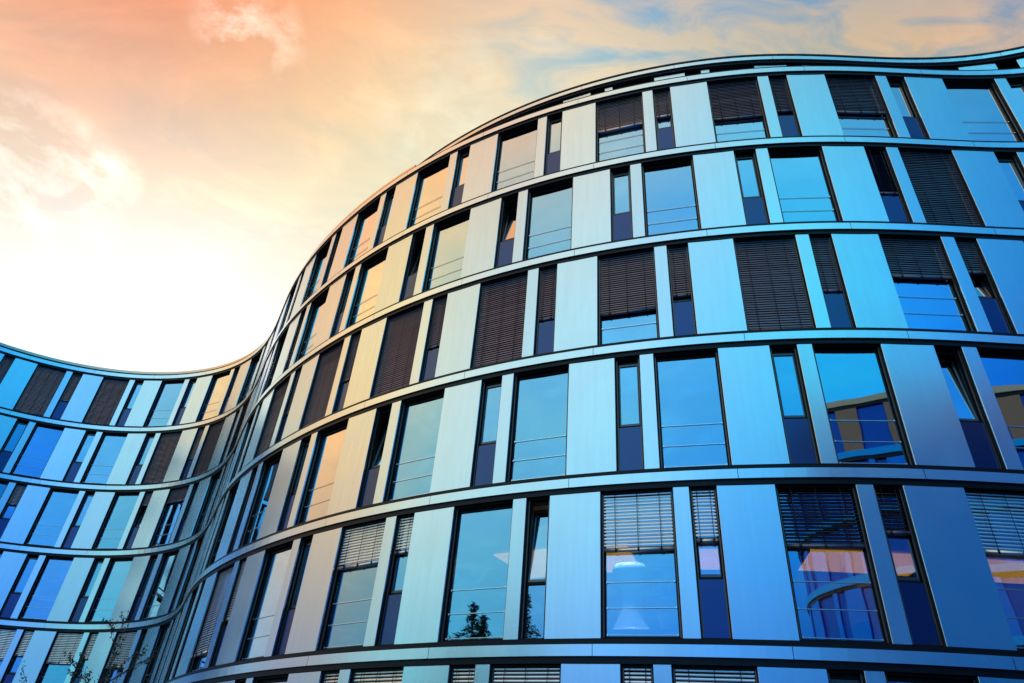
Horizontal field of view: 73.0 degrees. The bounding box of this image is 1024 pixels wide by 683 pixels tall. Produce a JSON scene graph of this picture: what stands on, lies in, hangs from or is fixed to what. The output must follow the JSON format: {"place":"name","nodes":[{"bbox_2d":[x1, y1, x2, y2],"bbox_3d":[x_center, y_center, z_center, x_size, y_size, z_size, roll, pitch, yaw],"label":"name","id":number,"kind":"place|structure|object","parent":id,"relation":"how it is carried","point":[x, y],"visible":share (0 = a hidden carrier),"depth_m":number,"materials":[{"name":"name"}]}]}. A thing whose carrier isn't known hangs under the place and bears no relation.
{"place":"outdoors","nodes":[
{"label":"outdoors","id":0,"kind":"place"},
{"bbox_2d":[19,610,159,682],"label":"young tree","id":1,"kind":"object","parent":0,"point":[131,667],"visible":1,"depth_m":12.96,"materials":[{"name":"green plant"}]},
{"bbox_2d":[0,46,1023,682],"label":"office building","id":2,"kind":"structure","parent":0,"point":[708,370],"depth_m":18.05,"materials":[{"name":"metal"}]},
{"bbox_2d":[0,628,16,665],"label":"wide window","id":3,"kind":"structure","parent":2,"relation":"in","point":[6,635],"depth_m":32.66,"materials":[{"name":"metal"}]},
{"bbox_2d":[0,484,27,538],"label":"narrow window","id":4,"kind":"structure","parent":2,"relation":"in","point":[19,489],"depth_m":36.09,"materials":[{"name":"glass"}]},
{"bbox_2d":[0,420,28,471],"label":"narrow window","id":5,"kind":"structure","parent":2,"relation":"in","point":[16,433],"depth_m":37.76,"materials":[{"name":"glass"}]},
{"bbox_2d":[1,630,34,682],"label":"narrow window","id":6,"kind":"structure","parent":2,"relation":"in","point":[13,666],"depth_m":32.24,"materials":[{"name":"glass"}]},
{"bbox_2d":[0,554,39,617],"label":"narrow window","id":7,"kind":"structure","parent":2,"relation":"in","point":[25,572],"depth_m":34.11,"materials":[{"name":"glass"}]},
{"bbox_2d":[10,423,64,477],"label":"wide window","id":8,"kind":"structure","parent":2,"relation":"in","point":[42,441],"depth_m":37.93,"materials":[{"name":"glass"}]},
{"bbox_2d":[13,365,66,415],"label":"wide window","id":9,"kind":"structure","parent":2,"relation":"in","point":[42,386],"depth_m":39.60,"materials":[{"name":"metal"}]},
{"bbox_2d":[18,556,73,620],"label":"wide window","id":10,"kind":"structure","parent":2,"relation":"in","point":[40,601],"depth_m":34.09,"materials":[{"name":"glass"}]},
{"bbox_2d":[24,488,78,546],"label":"wide window","id":11,"kind":"structure","parent":2,"relation":"in","point":[47,527],"depth_m":36.13,"materials":[{"name":"glass"}]},
{"bbox_2d":[36,632,83,682],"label":"wide window","id":12,"kind":"structure","parent":2,"relation":"in","point":[55,668],"depth_m":31.99,"materials":[{"name":"metal"}]},
{"bbox_2d":[50,373,82,418],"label":"narrow window","id":13,"kind":"structure","parent":2,"relation":"in","point":[75,378],"depth_m":39.91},
{"bbox_2d":[61,492,94,547],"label":"narrow window","id":14,"kind":"structure","parent":2,"relation":"in","point":[68,541],"depth_m":36.11,"materials":[{"name":"glass"}]},
{"bbox_2d":[63,431,96,481],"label":"narrow window","id":15,"kind":"structure","parent":2,"relation":"in","point":[78,459],"depth_m":38.17,"materials":[{"name":"glass"}]},
{"bbox_2d":[71,633,98,682],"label":"narrow window","id":16,"kind":"structure","parent":2,"relation":"in","point":[92,638],"depth_m":31.80,"materials":[{"name":"metal"}]},
{"bbox_2d":[69,558,103,621],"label":"narrow window","id":17,"kind":"structure","parent":2,"relation":"in","point":[90,581],"depth_m":33.82,"materials":[{"name":"glass"}]},
{"bbox_2d":[80,433,127,483],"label":"wide window","id":18,"kind":"structure","parent":2,"relation":"in","point":[102,462],"depth_m":38.16,"materials":[{"name":"glass"}]},
{"bbox_2d":[82,378,129,424],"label":"wide window","id":19,"kind":"structure","parent":2,"relation":"in","point":[101,411],"depth_m":40.14,"materials":[{"name":"brown metal"}]},
{"bbox_2d":[86,558,133,621],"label":"wide window","id":20,"kind":"structure","parent":2,"relation":"in","point":[108,593],"depth_m":33.52,"materials":[{"name":"glass"}]},
{"bbox_2d":[92,492,139,548],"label":"wide window","id":21,"kind":"structure","parent":2,"relation":"in","point":[118,515],"depth_m":35.85,"materials":[{"name":"glass"}]},
{"bbox_2d":[99,631,136,682],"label":"wide window","id":22,"kind":"structure","parent":2,"relation":"in","point":[126,646],"depth_m":30.92,"materials":[{"name":"metal"}]},
{"bbox_2d":[115,381,143,425],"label":"narrow window","id":23,"kind":"structure","parent":2,"relation":"in","point":[127,408],"depth_m":40.19,"materials":[{"name":"glass"}]},
{"bbox_2d":[123,492,152,548],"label":"narrow window","id":24,"kind":"structure","parent":2,"relation":"in","point":[138,519],"depth_m":35.52,"materials":[{"name":"glass"}]},
{"bbox_2d":[126,434,155,483],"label":"narrow window","id":25,"kind":"structure","parent":2,"relation":"in","point":[132,479],"depth_m":37.91,"materials":[{"name":"glass"}]},
{"bbox_2d":[128,555,157,620],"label":"narrow window","id":26,"kind":"structure","parent":2,"relation":"in","point":[144,583],"depth_m":32.77,"materials":[{"name":"glass"}]},
{"bbox_2d":[142,622,170,682],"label":"wide window","id":27,"kind":"structure","parent":2,"relation":"in","point":[151,666],"depth_m":29.19,"materials":[{"name":"glass"}]},
{"bbox_2d":[140,550,178,619],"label":"wide window","id":28,"kind":"structure","parent":2,"relation":"in","point":[151,608],"depth_m":32.18,"materials":[{"name":"glass"}]},
{"bbox_2d":[141,432,181,483],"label":"wide window","id":29,"kind":"structure","parent":2,"relation":"in","point":[158,466],"depth_m":37.51,"materials":[{"name":"brown metal"}]},
{"bbox_2d":[144,380,184,425],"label":"wide window","id":30,"kind":"structure","parent":2,"relation":"in","point":[161,410],"depth_m":39.94,"materials":[{"name":"glass"}]},
{"bbox_2d":[149,486,188,546],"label":"wide window","id":31,"kind":"structure","parent":2,"relation":"in","point":[171,511],"depth_m":34.81,"materials":[{"name":"glass"}]},
{"bbox_2d":[164,588,198,682],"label":"wide window","id":32,"kind":"structure","parent":2,"relation":"in","point":[167,677],"depth_m":24.08,"materials":[{"name":"glass"}]},
{"bbox_2d":[192,470,221,534],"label":"wide window","id":33,"kind":"structure","parent":2,"relation":"in","point":[214,481],"depth_m":33.13,"materials":[{"name":"glass"}]},
{"bbox_2d":[192,420,224,476],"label":"wide window","id":34,"kind":"structure","parent":2,"relation":"in","point":[212,437],"depth_m":36.19,"materials":[{"name":"metal"}]},
{"bbox_2d":[187,565,233,672],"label":"wide window","id":35,"kind":"structure","parent":2,"relation":"in","point":[204,640],"depth_m":21.33,"materials":[{"name":"glass"}]},
{"bbox_2d":[197,371,230,420],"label":"wide window","id":36,"kind":"structure","parent":2,"relation":"in","point":[209,407],"depth_m":38.90,"materials":[{"name":"glass"}]},
{"bbox_2d":[206,482,239,567],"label":"wide window","id":37,"kind":"structure","parent":2,"relation":"in","point":[232,495],"depth_m":25.22,"materials":[{"name":"glass"}]},
{"bbox_2d":[210,559,246,666],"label":"narrow window","id":38,"kind":"structure","parent":2,"relation":"in","point":[230,605],"depth_m":20.36,"materials":[{"name":"glass"}]},
{"bbox_2d":[237,351,261,404],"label":"wide window","id":39,"kind":"structure","parent":2,"relation":"in","point":[252,369],"depth_m":37.28,"materials":[{"name":"glass"}]},
{"bbox_2d":[239,451,282,547],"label":"wide window","id":40,"kind":"structure","parent":2,"relation":"in","point":[253,524],"depth_m":22.68,"materials":[{"name":"glass"}]},
{"bbox_2d":[236,542,292,661],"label":"wide window","id":41,"kind":"structure","parent":2,"relation":"in","point":[255,638],"depth_m":19.17,"materials":[{"name":"glass"}]},
{"bbox_2d":[254,378,289,457],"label":"wide window","id":42,"kind":"structure","parent":2,"relation":"in","point":[278,398],"depth_m":25.53,"materials":[{"name":"metal"}]},
{"bbox_2d":[273,536,312,655],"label":"narrow window","id":43,"kind":"structure","parent":2,"relation":"in","point":[280,648],"depth_m":18.29,"materials":[{"name":"glass"}]},
{"bbox_2d":[278,436,310,530],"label":"narrow window","id":44,"kind":"structure","parent":2,"relation":"in","point":[286,514],"depth_m":21.22,"materials":[{"name":"glass"}]},
{"bbox_2d":[295,290,328,361],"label":"wide window","id":45,"kind":"structure","parent":2,"relation":"in","point":[308,338],"depth_m":26.84,"materials":[{"name":"glass"}]},
{"bbox_2d":[302,240,331,303],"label":"wide window","id":46,"kind":"structure","parent":2,"relation":"in","point":[321,257],"depth_m":29.84,"materials":[{"name":"glass"}]},
{"bbox_2d":[300,341,343,428],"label":"wide window","id":47,"kind":"structure","parent":2,"relation":"in","point":[322,385],"depth_m":23.22,"materials":[{"name":"metal"}]},
{"bbox_2d":[295,420,348,524],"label":"wide window","id":48,"kind":"structure","parent":2,"relation":"in","point":[315,500],"depth_m":20.48,"materials":[{"name":"glass"}]},
{"bbox_2d":[331,270,354,336],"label":"narrow window","id":49,"kind":"structure","parent":2,"relation":"in","point":[338,320],"depth_m":25.36,"materials":[{"name":"glass"}]},
{"bbox_2d":[333,331,361,412],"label":"narrow window","id":50,"kind":"structure","parent":2,"relation":"in","point":[347,372],"depth_m":22.37,"materials":[{"name":"glass"}]},
{"bbox_2d":[317,519,385,650],"bbox_3d":[-3.845,5.971,17.053,1.596,3.070,0.180,-19,-42,30],"label":"wide window","id":51,"kind":"structure","parent":2,"relation":"in","point":[346,616],"depth_m":17.10,"materials":[{"name":"glass"}]},
{"bbox_2d":[345,199,379,266],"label":"wide window","id":52,"kind":"structure","parent":2,"relation":"in","point":[365,223],"depth_m":27.50,"materials":[{"name":"glass"}]},
{"bbox_2d":[346,249,387,327],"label":"wide window","id":53,"kind":"structure","parent":2,"relation":"in","point":[365,297],"depth_m":24.61,"materials":[{"name":"glass"}]},
{"bbox_2d":[357,405,391,507],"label":"narrow window","id":54,"kind":"structure","parent":2,"relation":"in","point":[368,488],"depth_m":19.15,"materials":[{"name":"glass"}]},
{"bbox_2d":[350,667,403,682],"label":"wide window","id":55,"kind":"structure","parent":2,"relation":"in","point":[376,675],"depth_m":15.20,"materials":[{"name":"metal"}]},
{"bbox_2d":[374,188,395,246],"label":"narrow window","id":56,"kind":"structure","parent":2,"relation":"in","point":[382,227],"depth_m":26.58,"materials":[{"name":"glass"}]},
{"bbox_2d":[376,514,414,645],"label":"narrow window","id":57,"kind":"structure","parent":2,"relation":"in","point":[397,569],"depth_m":16.39,"materials":[{"name":"glass"}]},
{"bbox_2d":[371,304,423,396],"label":"wide window","id":58,"kind":"structure","parent":2,"relation":"in","point":[396,359],"depth_m":21.17,"materials":[{"name":"metal"}]},
{"bbox_2d":[400,230,425,300],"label":"narrow window","id":59,"kind":"structure","parent":2,"relation":"in","point":[412,270],"depth_m":23.28,"materials":[{"name":"glass"}]},
{"bbox_2d":[384,390,444,501],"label":"wide window","id":60,"kind":"structure","parent":2,"relation":"in","point":[412,463],"depth_m":18.53,"materials":[{"name":"glass"}]},
{"bbox_2d":[407,157,449,227],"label":"wide window","id":61,"kind":"structure","parent":2,"relation":"in","point":[427,200],"depth_m":25.41,"materials":[{"name":"glass"}]},
{"bbox_2d":[420,295,447,380],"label":"narrow window","id":62,"kind":"structure","parent":2,"relation":"in","point":[439,305],"depth_m":20.45,"materials":[{"name":"metal"}]},
{"bbox_2d":[423,210,470,290],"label":"wide window","id":63,"kind":"structure","parent":2,"relation":"in","point":[445,262],"depth_m":22.65,"materials":[{"name":"glass"}]},
{"bbox_2d":[449,147,469,207],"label":"narrow window","id":64,"kind":"structure","parent":2,"relation":"in","point":[463,156],"depth_m":24.66,"materials":[{"name":"glass"}]},
{"bbox_2d":[449,665,475,682],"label":"narrow window","id":65,"kind":"structure","parent":2,"relation":"in","point":[458,673],"depth_m":14.22,"materials":[{"name":"metal"}]},
{"bbox_2d":[439,500,512,641],"bbox_3d":[-0.719,5.095,15.443,1.570,3.070,0.178,-13,-39,23],"label":"wide window","id":66,"kind":"structure","parent":2,"relation":"in","point":[474,604],"depth_m":15.45,"materials":[{"name":"glass"}]},
{"bbox_2d":[471,377,501,485],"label":"narrow window","id":67,"kind":"structure","parent":2,"relation":"in","point":[485,447],"depth_m":17.53,"materials":[{"name":"glass"}]},
{"bbox_2d":[471,272,527,367],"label":"wide window","id":68,"kind":"structure","parent":2,"relation":"in","point":[499,330],"depth_m":19.50,"materials":[{"name":"metal"}]},
{"bbox_2d":[494,194,517,267],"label":"narrow window","id":69,"kind":"structure","parent":2,"relation":"in","point":[505,243],"depth_m":21.65,"materials":[{"name":"glass"}]},
{"bbox_2d":[492,121,537,190],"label":"wide window","id":70,"kind":"structure","parent":2,"relation":"in","point":[516,148],"depth_m":23.73,"materials":[{"name":"glass"}]},
{"bbox_2d":[490,664,560,682],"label":"wide window","id":71,"kind":"structure","parent":2,"relation":"in","point":[524,673],"depth_m":13.71,"materials":[{"name":"metal"}]},
{"bbox_2d":[519,497,549,639],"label":"narrow window","id":72,"kind":"structure","parent":2,"relation":"in","point":[533,598],"depth_m":14.90,"materials":[{"name":"glass"}]},
{"bbox_2d":[506,365,568,481],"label":"wide window","id":73,"kind":"structure","parent":2,"relation":"in","point":[539,415],"depth_m":17.02,"materials":[{"name":"glass"}]},
{"bbox_2d":[534,266,556,354],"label":"narrow window","id":74,"kind":"structure","parent":2,"relation":"in","point":[546,302],"depth_m":18.95,"materials":[{"name":"metal"}]},
{"bbox_2d":[523,179,572,259],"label":"wide window","id":75,"kind":"structure","parent":2,"relation":"in","point":[548,230],"depth_m":21.14,"materials":[{"name":"glass"}]},
{"bbox_2d":[544,113,562,174],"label":"narrow window","id":76,"kind":"structure","parent":2,"relation":"in","point":[554,123],"depth_m":23.15,"materials":[{"name":"glass"}]},
{"bbox_2d":[596,94,645,161],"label":"wide window","id":77,"kind":"structure","parent":2,"relation":"in","point":[620,131],"depth_m":22.41,"materials":[{"name":"glass"}]},
{"bbox_2d":[610,167,632,240],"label":"narrow window","id":78,"kind":"structure","parent":2,"relation":"in","point":[620,179],"depth_m":20.38,"materials":[{"name":"glass"}]},
{"bbox_2d":[598,249,659,344],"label":"wide window","id":79,"kind":"structure","parent":2,"relation":"in","point":[627,288],"depth_m":18.26,"materials":[{"name":"metal"}]},
{"bbox_2d":[615,356,643,470],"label":"narrow window","id":80,"kind":"structure","parent":2,"relation":"in","point":[629,427],"depth_m":16.27,"materials":[{"name":"glass"}]},
{"bbox_2d":[621,664,653,682],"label":"narrow window","id":81,"kind":"structure","parent":2,"relation":"in","point":[629,673],"depth_m":12.99,"materials":[{"name":"metal"}]},
{"bbox_2d":[601,488,682,638],"bbox_3d":[2.620,4.518,14.228,1.570,3.070,0.180,-7,-37,16],"label":"wide window","id":82,"kind":"structure","parent":2,"relation":"in","point":[640,589],"depth_m":14.19,"materials":[{"name":"glass"}]},
{"bbox_2d":[653,89,675,149],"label":"narrow window","id":83,"kind":"structure","parent":2,"relation":"in","point":[664,125],"depth_m":22.02,"materials":[{"name":"glass"}]},
{"bbox_2d":[641,157,700,235],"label":"wide window","id":84,"kind":"structure","parent":2,"relation":"in","point":[669,191],"depth_m":20.04,"materials":[{"name":"glass"}]},
{"bbox_2d":[667,244,696,335],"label":"narrow window","id":85,"kind":"structure","parent":2,"relation":"in","point":[680,281],"depth_m":17.86,"materials":[{"name":"metal"}]},
{"bbox_2d":[653,349,731,467],"bbox_3d":[4.099,1.539,15.915,1.521,3.070,0.178,-5,-37,14],"label":"wide window","id":86,"kind":"structure","parent":2,"relation":"in","point":[692,418],"depth_m":15.92,"materials":[{"name":"glass"}]},
{"bbox_2d":[689,487,732,639],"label":"narrow window","id":87,"kind":"structure","parent":2,"relation":"in","point":[714,611],"depth_m":13.81,"materials":[{"name":"glass"}]},
{"bbox_2d":[671,665,758,682],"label":"wide window","id":88,"kind":"structure","parent":2,"relation":"in","point":[680,673],"depth_m":12.64,"materials":[{"name":"white metal"}]},
{"bbox_2d":[707,78,769,141],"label":"wide window","id":89,"kind":"structure","parent":2,"relation":"in","point":[737,109],"depth_m":21.55,"materials":[{"name":"black metal"}]},
{"bbox_2d":[734,150,769,224],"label":"narrow window","id":90,"kind":"structure","parent":2,"relation":"in","point":[751,188],"depth_m":19.54,"materials":[{"name":"glass"}]},
{"bbox_2d":[733,236,815,329],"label":"wide window","id":91,"kind":"structure","parent":2,"relation":"in","point":[774,292],"depth_m":17.42,"materials":[{"name":"metal"}]},
{"bbox_2d":[768,77,801,136],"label":"narrow window","id":92,"kind":"structure","parent":2,"relation":"in","point":[788,121],"depth_m":21.31,"materials":[{"name":"glass"}]},
{"bbox_2d":[769,346,819,463],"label":"narrow window","id":93,"kind":"structure","parent":2,"relation":"in","point":[794,407],"depth_m":15.42,"materials":[{"name":"glass"}]},
{"bbox_2d":[768,148,841,221],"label":"wide window","id":94,"kind":"structure","parent":2,"relation":"in","point":[805,192],"depth_m":19.36,"materials":[{"name":"glass"}]},
{"bbox_2d":[809,235,854,327],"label":"narrow window","id":95,"kind":"structure","parent":2,"relation":"in","point":[832,285],"depth_m":17.21,"materials":[{"name":"glass"}]},
{"bbox_2d":[775,485,891,643],"bbox_3d":[6.117,4.237,13.409,1.570,3.070,0.180,-2,-36,10],"label":"wide window","id":96,"kind":"structure","parent":2,"relation":"in","point":[835,588],"depth_m":13.37,"materials":[{"name":"glass"}]},
{"bbox_2d":[827,670,864,682],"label":"narrow window","id":97,"kind":"structure","parent":2,"relation":"in","point":[844,676],"depth_m":12.21,"materials":[{"name":"glass"}]},
{"bbox_2d":[825,76,897,136],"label":"wide window","id":98,"kind":"structure","parent":2,"relation":"in","point":[861,110],"depth_m":21.18,"materials":[{"name":"black metal"}]},
{"bbox_2d":[812,345,914,464],"bbox_3d":[7.633,1.368,15.246,1.521,3.070,0.178,0,-36,7],"label":"wide window","id":99,"kind":"structure","parent":2,"relation":"in","point":[865,421],"depth_m":15.24,"materials":[{"name":"glass"}]},
{"bbox_2d":[864,148,911,221],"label":"narrow window","id":100,"kind":"structure","parent":2,"relation":"in","point":[888,187],"depth_m":19.11,"materials":[{"name":"glass"}]},
{"bbox_2d":[887,78,928,137],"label":"narrow window","id":101,"kind":"structure","parent":2,"relation":"in","point":[910,115],"depth_m":21.13,"materials":[{"name":"glass"}]},
{"bbox_2d":[874,486,945,646],"bbox_3d":[7.489,4.205,13.198,0.569,3.070,0.180,0,-36,7],"label":"narrow window","id":102,"kind":"structure","parent":2,"relation":"in","point":[917,600],"depth_m":13.14,"materials":[{"name":"glass"}]},
{"bbox_2d":[879,236,975,330],"bbox_3d":[10.128,-1.424,17.071,1.570,3.070,0.180,3,-35,3],"label":"wide window","id":103,"kind":"structure","parent":2,"relation":"in","point":[930,296],"depth_m":17.09,"materials":[{"name":"glass"}]},
{"bbox_2d":[884,672,977,682],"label":"wide window","id":104,"kind":"structure","parent":2,"relation":"in","point":[891,677],"depth_m":12.03,"materials":[{"name":"glass"}]},
{"bbox_2d":[898,149,983,225],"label":"wide window","id":105,"kind":"structure","parent":2,"relation":"in","point":[943,196],"depth_m":19.04,"materials":[{"name":"metal"}]},
{"bbox_2d":[934,347,1004,468],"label":"narrow window","id":106,"kind":"structure","parent":2,"relation":"in","point":[981,443],"depth_m":15.02,"materials":[{"name":"glass"}]},
{"bbox_2d":[943,80,1023,140],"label":"wide window","id":107,"kind":"structure","parent":2,"relation":"in","point":[985,115],"depth_m":21.04,"materials":[{"name":"glass"}]},
{"bbox_2d":[955,239,1015,333],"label":"narrow window","id":108,"kind":"structure","parent":2,"relation":"in","point":[999,321],"depth_m":17.03,"materials":[{"name":"glass"}]},
{"bbox_2d":[964,489,1023,650],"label":"wide window","id":109,"kind":"structure","parent":2,"relation":"in","point":[998,516],"depth_m":13.30,"materials":[{"name":"glass"}]},
{"bbox_2d":[977,349,1023,468],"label":"wide window","id":110,"kind":"structure","parent":2,"relation":"in","point":[1004,370],"depth_m":15.41,"materials":[{"name":"glass"}]},
{"bbox_2d":[994,153,1023,210],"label":"narrow window","id":111,"kind":"structure","parent":2,"relation":"in","point":[1013,170],"depth_m":19.42,"materials":[{"name":"glass"}]},
{"bbox_2d":[0,0,1023,371],"label":"sky","id":112,"kind":"structure","parent":0,"point":[170,170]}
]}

